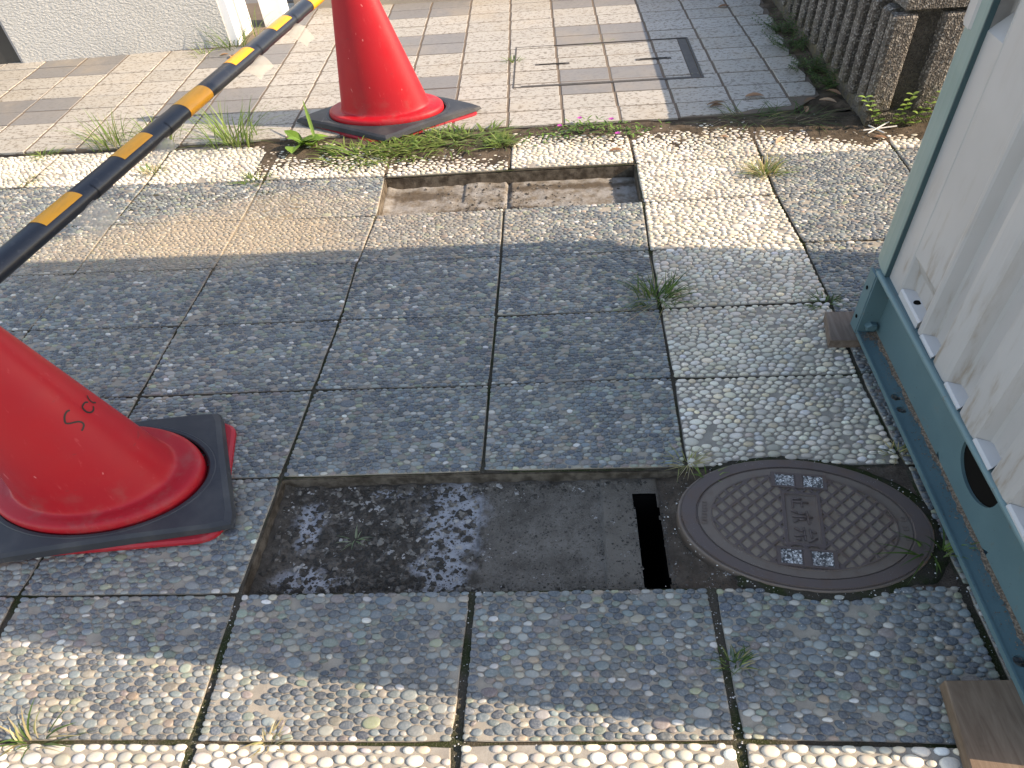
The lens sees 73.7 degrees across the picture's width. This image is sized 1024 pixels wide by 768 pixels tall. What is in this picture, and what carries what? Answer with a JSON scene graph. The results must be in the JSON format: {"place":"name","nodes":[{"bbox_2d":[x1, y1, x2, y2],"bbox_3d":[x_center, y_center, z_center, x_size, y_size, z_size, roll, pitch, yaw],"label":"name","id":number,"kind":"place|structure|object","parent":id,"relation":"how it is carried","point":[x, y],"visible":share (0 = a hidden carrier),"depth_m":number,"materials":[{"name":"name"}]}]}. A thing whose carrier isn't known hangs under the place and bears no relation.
{"place":"outdoors","nodes":[
{"label":"outdoors","id":0,"kind":"place"},
{"bbox_2d":[4,0,797,183],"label":"ground","id":1,"kind":"structure","parent":0,"point":[226,146],"depth_m":3.11,"materials":[{"name":"soil"}]},
{"bbox_2d":[293,0,471,8],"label":"step","id":2,"kind":"object","parent":1,"relation":"on","point":[325,4],"depth_m":4.28,"materials":[{"name":"beige stone"}]},
{"bbox_2d":[772,0,969,125],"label":"concrete wall","id":3,"kind":"structure","parent":1,"relation":"on","point":[887,55],"depth_m":2.67,"materials":[{"name":"concrete"}]},
{"bbox_2d":[0,0,818,156],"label":"tiled terrace","id":4,"kind":"structure","parent":0,"point":[456,50],"depth_m":3.48,"materials":[{"name":"brown tile"}]},
{"bbox_2d":[0,25,20,63],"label":"dark tiled wall","id":5,"kind":"structure","parent":4,"relation":"on","point":[8,54],"depth_m":3.95,"materials":[{"name":"grey tile"}]},
{"bbox_2d":[59,107,148,151],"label":"grass tuft","id":6,"kind":"object","parent":4,"relation":"on","point":[103,143],"visible":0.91,"depth_m":3.08,"materials":[{"name":"green plant"}]},
{"bbox_2d":[0,0,230,62],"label":"plastered wall","id":7,"kind":"structure","parent":4,"relation":"on","point":[42,30],"depth_m":3.86,"materials":[{"name":"paint"}]},
{"bbox_2d":[184,44,221,62],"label":"grass tuft","id":8,"kind":"object","parent":4,"relation":"on","point":[204,51],"visible":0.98,"depth_m":3.89,"materials":[{"name":"green plant"}]},
{"bbox_2d":[192,24,264,50],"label":"grass tuft","id":9,"kind":"object","parent":4,"relation":"on","point":[243,36],"visible":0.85,"depth_m":3.90,"materials":[{"name":"green plant"}]},
{"bbox_2d":[216,0,251,44],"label":"gate post","id":10,"kind":"object","parent":4,"relation":"on","point":[233,12],"visible":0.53,"depth_m":3.92,"materials":[{"name":"white paint"}]},
{"bbox_2d":[237,9,269,40],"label":"grass tuft","id":11,"kind":"object","parent":4,"relation":"on","point":[242,32],"visible":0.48,"depth_m":4.00,"materials":[{"name":"plant"}]},
{"bbox_2d":[258,0,288,26],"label":"gate post","id":12,"kind":"object","parent":4,"relation":"on","point":[272,11],"visible":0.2,"depth_m":4.09,"materials":[{"name":"white paint"}]},
{"bbox_2d":[318,0,476,142],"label":"traffic cone","id":13,"kind":"object","parent":4,"relation":"on","point":[380,84],"visible":0.94,"depth_m":2.91,"materials":[{"name":"red plastic"}]},
{"bbox_2d":[0,0,323,283],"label":"barrier pole","id":14,"kind":"object","parent":13,"relation":"on","point":[40,231],"visible":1,"depth_m":1.62,"materials":[{"name":"black plastic"}]},
{"bbox_2d":[297,96,481,140],"bbox_3d":[-0.562,-1.232,3.098,0.736,0.028,0.438,20,50,23],"label":"cone weight","id":15,"kind":"object","parent":13,"relation":"on","point":[453,109],"visible":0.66,"depth_m":3.01,"materials":[{"name":"black rubber"}]},
{"bbox_2d":[501,55,524,62],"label":"grass tuft","id":16,"kind":"object","parent":4,"relation":"on","point":[512,61],"visible":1,"depth_m":3.49,"materials":[{"name":"green plant"}]},
{"bbox_2d":[513,37,703,87],"bbox_3d":[0.459,-1.601,3.412,0.895,0.023,0.528,-1,45,4],"label":"access cover","id":17,"kind":"object","parent":4,"relation":"on","point":[673,64],"visible":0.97,"depth_m":3.39,"materials":[{"name":"tile"}]},
{"bbox_2d":[707,100,724,106],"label":"dead leaf","id":18,"kind":"object","parent":4,"relation":"on","point":[716,103],"visible":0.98,"depth_m":2.96,"materials":[{"name":"brown plant"}]},
{"bbox_2d":[745,92,763,96],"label":"dead leaf","id":19,"kind":"object","parent":4,"relation":"on","point":[754,94],"visible":1,"depth_m":3.00,"materials":[{"name":"plant"}]},
{"bbox_2d":[382,177,638,215],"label":"pit floor","id":20,"kind":"structure","parent":0,"point":[484,196],"depth_m":2.69,"materials":[{"name":"grey concrete"}]},
{"bbox_2d":[0,121,1023,767],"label":"pavement","id":21,"kind":"structure","parent":0,"point":[322,329],"depth_m":1.75,"materials":[{"name":"stone"}]},
{"bbox_2d":[7,174,42,185],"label":"grass tuft","id":22,"kind":"object","parent":21,"relation":"on","point":[28,178],"visible":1,"depth_m":2.92,"materials":[{"name":"green plant"}]},
{"bbox_2d":[20,147,63,161],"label":"grass tuft","id":23,"kind":"object","parent":21,"relation":"on","point":[37,155],"visible":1,"depth_m":3.09,"materials":[{"name":"green plant"}]},
{"bbox_2d":[0,698,94,761],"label":"grass tuft","id":24,"kind":"object","parent":21,"relation":"on","point":[21,733],"visible":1,"depth_m":1.28,"materials":[{"name":"green plant"}]},
{"bbox_2d":[0,413,235,562],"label":"cone weight","id":25,"kind":"object","parent":21,"relation":"on","point":[208,506],"visible":0.72,"depth_m":1.58,"materials":[{"name":"black rubber"}]},
{"bbox_2d":[0,326,236,555],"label":"traffic cone","id":26,"kind":"object","parent":21,"relation":"on","point":[77,458],"visible":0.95,"depth_m":1.54,"materials":[{"name":"red plastic"}]},
{"bbox_2d":[133,162,169,175],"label":"grass tuft","id":27,"kind":"object","parent":21,"relation":"on","point":[150,169],"visible":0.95,"depth_m":2.90,"materials":[{"name":"beige plant"}]},
{"bbox_2d":[224,170,277,187],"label":"grass tuft","id":28,"kind":"object","parent":21,"relation":"on","point":[250,176],"visible":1,"depth_m":2.79,"materials":[{"name":"green plant"}]},
{"bbox_2d":[240,717,292,758],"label":"grass tuft","id":29,"kind":"object","parent":21,"relation":"on","point":[260,742],"visible":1,"depth_m":1.26,"materials":[{"name":"beige plant"}]},
{"bbox_2d":[613,268,710,314],"bbox_3d":[0.450,-0.280,2.059,0.315,0.066,0.229,-1,45,4],"label":"grass tuft","id":30,"kind":"object","parent":21,"relation":"on","point":[665,287],"visible":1,"depth_m":2.08,"materials":[{"name":"green plant"}]},
{"bbox_2d":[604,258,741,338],"bbox_3d":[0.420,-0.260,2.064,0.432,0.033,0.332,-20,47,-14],"label":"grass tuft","id":31,"kind":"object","parent":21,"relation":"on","point":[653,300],"visible":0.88,"depth_m":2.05,"materials":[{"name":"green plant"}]},
{"bbox_2d":[658,446,716,480],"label":"grass tuft","id":32,"kind":"object","parent":21,"relation":"on","point":[687,466],"visible":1,"depth_m":1.64,"materials":[{"name":"green plant"}]},
{"bbox_2d":[704,642,760,677],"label":"grass tuft","id":33,"kind":"object","parent":21,"relation":"on","point":[744,655],"visible":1,"depth_m":1.30,"materials":[{"name":"green plant"}]},
{"bbox_2d":[728,150,811,184],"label":"grass tuft","id":34,"kind":"object","parent":21,"relation":"on","point":[774,167],"visible":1,"depth_m":2.55,"materials":[{"name":"plant"}]},
{"bbox_2d":[804,290,854,311],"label":"grass tuft","id":35,"kind":"object","parent":21,"relation":"on","point":[826,299],"visible":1,"depth_m":2.02,"materials":[{"name":"green plant"}]},
{"bbox_2d":[823,311,860,347],"bbox_3d":[1.028,-0.154,1.902,0.314,0.027,0.128,-1,45,4],"label":"wooden board","id":36,"kind":"object","parent":21,"relation":"on","point":[839,331],"visible":0.36,"depth_m":1.89,"materials":[{"name":"brown wood"}]},
{"bbox_2d":[870,438,909,464],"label":"grass tuft","id":37,"kind":"object","parent":21,"relation":"on","point":[902,450],"visible":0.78,"depth_m":1.62,"materials":[{"name":"green plant"}]},
{"bbox_2d":[939,680,1023,767],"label":"wooden board","id":38,"kind":"object","parent":21,"relation":"on","point":[986,719],"visible":1,"depth_m":1.18,"materials":[{"name":"brown wood"}]},
{"bbox_2d":[850,0,1023,704],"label":"portable cabin","id":39,"kind":"object","parent":38,"relation":"on","point":[937,323],"visible":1,"depth_m":1.38,"materials":[{"name":"white metal"}]},
{"bbox_2d":[171,110,927,179],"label":"verge soil","id":40,"kind":"structure","parent":0,"point":[854,128],"depth_m":2.83,"materials":[{"name":"soil"}]},
{"bbox_2d":[111,109,196,144],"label":"grass tuft","id":41,"kind":"object","parent":40,"relation":"on","point":[170,137],"visible":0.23,"depth_m":3.03,"materials":[{"name":"green plant"}]},
{"bbox_2d":[178,97,287,154],"bbox_3d":[-1.230,-1.135,2.977,0.574,0.190,0.428,-1,45,4],"label":"grass tuft","id":42,"kind":"object","parent":40,"relation":"on","point":[215,132],"visible":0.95,"depth_m":3.01,"materials":[{"name":"green plant"}]},
{"bbox_2d":[284,101,350,152],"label":"broadleaf weed","id":43,"kind":"object","parent":40,"relation":"on","point":[294,135],"visible":1,"depth_m":2.96,"materials":[{"name":"green plant"}]},
{"bbox_2d":[302,135,416,175],"bbox_3d":[-0.638,-0.966,2.856,0.495,0.034,0.367,-10,45,-5],"label":"grass tuft","id":44,"kind":"object","parent":40,"relation":"on","point":[329,151],"visible":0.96,"depth_m":2.87,"materials":[{"name":"green plant"}]},
{"bbox_2d":[343,129,452,171],"bbox_3d":[-0.487,-0.979,2.853,0.534,0.036,0.350,-1,45,4],"label":"grass tuft","id":45,"kind":"object","parent":40,"relation":"on","point":[402,150],"visible":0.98,"depth_m":2.87,"materials":[{"name":"green plant"}]},
{"bbox_2d":[384,123,496,159],"bbox_3d":[-0.294,-1.034,2.889,0.526,0.036,0.367,-1,45,4],"label":"grass tuft","id":46,"kind":"object","parent":40,"relation":"on","point":[401,144],"visible":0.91,"depth_m":2.90,"materials":[{"name":"green plant"}]},
{"bbox_2d":[417,120,520,155],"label":"grass tuft","id":47,"kind":"object","parent":40,"relation":"on","point":[483,131],"visible":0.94,"depth_m":2.92,"materials":[{"name":"green plant"}]},
{"bbox_2d":[475,128,526,149],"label":"grass tuft","id":48,"kind":"object","parent":40,"relation":"on","point":[498,145],"visible":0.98,"depth_m":2.85,"materials":[{"name":"green plant"}]},
{"bbox_2d":[485,115,676,145],"bbox_3d":[0.284,-1.065,2.855,0.816,0.051,0.232,-1,45,4],"label":"flowering weed","id":49,"kind":"object","parent":40,"relation":"on","point":[591,126],"visible":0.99,"depth_m":2.87,"materials":[{"name":"green plant"}]},
{"bbox_2d":[702,98,807,137],"bbox_3d":[0.986,-1.111,2.846,0.607,0.035,0.373,-1,45,4],"label":"grass tuft","id":50,"kind":"object","parent":40,"relation":"on","point":[730,110],"visible":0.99,"depth_m":2.88,"materials":[{"name":"green plant"}]},
{"bbox_2d":[711,108,852,124],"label":"straw litter","id":51,"kind":"object","parent":40,"relation":"on","point":[786,114],"visible":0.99,"depth_m":2.84,"materials":[{"name":"brown plant"}]},
{"bbox_2d":[740,97,851,132],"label":"grass tuft","id":52,"kind":"object","parent":40,"relation":"on","point":[797,104],"visible":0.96,"depth_m":2.85,"materials":[{"name":"green plant"}]},
{"bbox_2d":[863,121,896,133],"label":"broken twig","id":53,"kind":"object","parent":40,"relation":"on","point":[874,128],"visible":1,"depth_m":2.71,"materials":[{"name":"grey wood"}]},
{"bbox_2d":[859,91,939,126],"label":"leafy seedling","id":54,"kind":"object","parent":40,"relation":"on","point":[905,108],"visible":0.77,"depth_m":2.68,"materials":[{"name":"green plant"}]},
{"bbox_2d":[249,465,967,593],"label":"pit floor","id":55,"kind":"structure","parent":0,"point":[600,534],"depth_m":1.59,"materials":[{"name":"concrete"}]},
{"bbox_2d":[337,524,370,548],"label":"grass tuft","id":56,"kind":"object","parent":55,"relation":"on","point":[361,538],"visible":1,"depth_m":1.60,"materials":[{"name":"plant"}]},
{"bbox_2d":[693,465,726,481],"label":"grass tuft","id":57,"kind":"object","parent":55,"relation":"on","point":[697,469],"visible":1,"depth_m":1.61,"materials":[{"name":"green plant"}]},
{"bbox_2d":[676,460,934,592],"bbox_3d":[0.641,0.310,1.514,0.538,0.039,0.342,-1,45,4],"label":"manhole cover","id":58,"kind":"object","parent":55,"relation":"on","point":[807,526],"visible":1,"depth_m":1.49,"materials":[{"name":"metal"}]},
{"bbox_2d":[702,456,949,601],"bbox_3d":[0.644,0.325,1.529,0.617,0.070,0.392,-1,45,4],"label":"soil collar","id":59,"kind":"object","parent":55,"relation":"on","point":[925,575],"visible":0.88,"depth_m":1.42,"materials":[{"name":"brown soil"}]},
{"bbox_2d":[875,526,979,584],"bbox_3d":[0.870,0.339,1.412,0.255,0.060,0.146,-8,45,-2],"label":"grass tuft","id":60,"kind":"object","parent":59,"relation":"on","point":[944,546],"visible":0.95,"depth_m":1.42,"materials":[{"name":"green plant"}]},
{"bbox_2d":[758,0,851,113],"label":"verge soil","id":61,"kind":"structure","parent":0,"point":[840,103],"depth_m":3.12,"materials":[{"name":"brown soil"}]},
{"bbox_2d":[752,8,797,32],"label":"ferny weed","id":62,"kind":"object","parent":61,"relation":"on","point":[774,28],"visible":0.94,"depth_m":3.51,"materials":[{"name":"green plant"}]},
{"bbox_2d":[762,26,810,51],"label":"ferny weed","id":63,"kind":"object","parent":61,"relation":"on","point":[794,43],"visible":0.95,"depth_m":3.35,"materials":[{"name":"green plant"}]},
{"bbox_2d":[787,48,829,73],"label":"ferny weed","id":64,"kind":"object","parent":61,"relation":"on","point":[816,60],"visible":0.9,"depth_m":3.14,"materials":[{"name":"green plant"}]},
{"bbox_2d":[803,57,839,94],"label":"ferny weed","id":65,"kind":"object","parent":61,"relation":"on","point":[829,81],"visible":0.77,"depth_m":3.02,"materials":[{"name":"green plant"}]},
{"bbox_2d":[819,97,835,101],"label":"dead leaf","id":66,"kind":"object","parent":61,"relation":"on","point":[829,99],"visible":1,"depth_m":2.88,"materials":[{"name":"brown plant"}]},
{"bbox_2d":[827,89,840,93],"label":"dead leaf","id":67,"kind":"object","parent":61,"relation":"on","point":[835,91],"visible":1,"depth_m":2.93,"materials":[{"name":"brown plant"}]}
]}

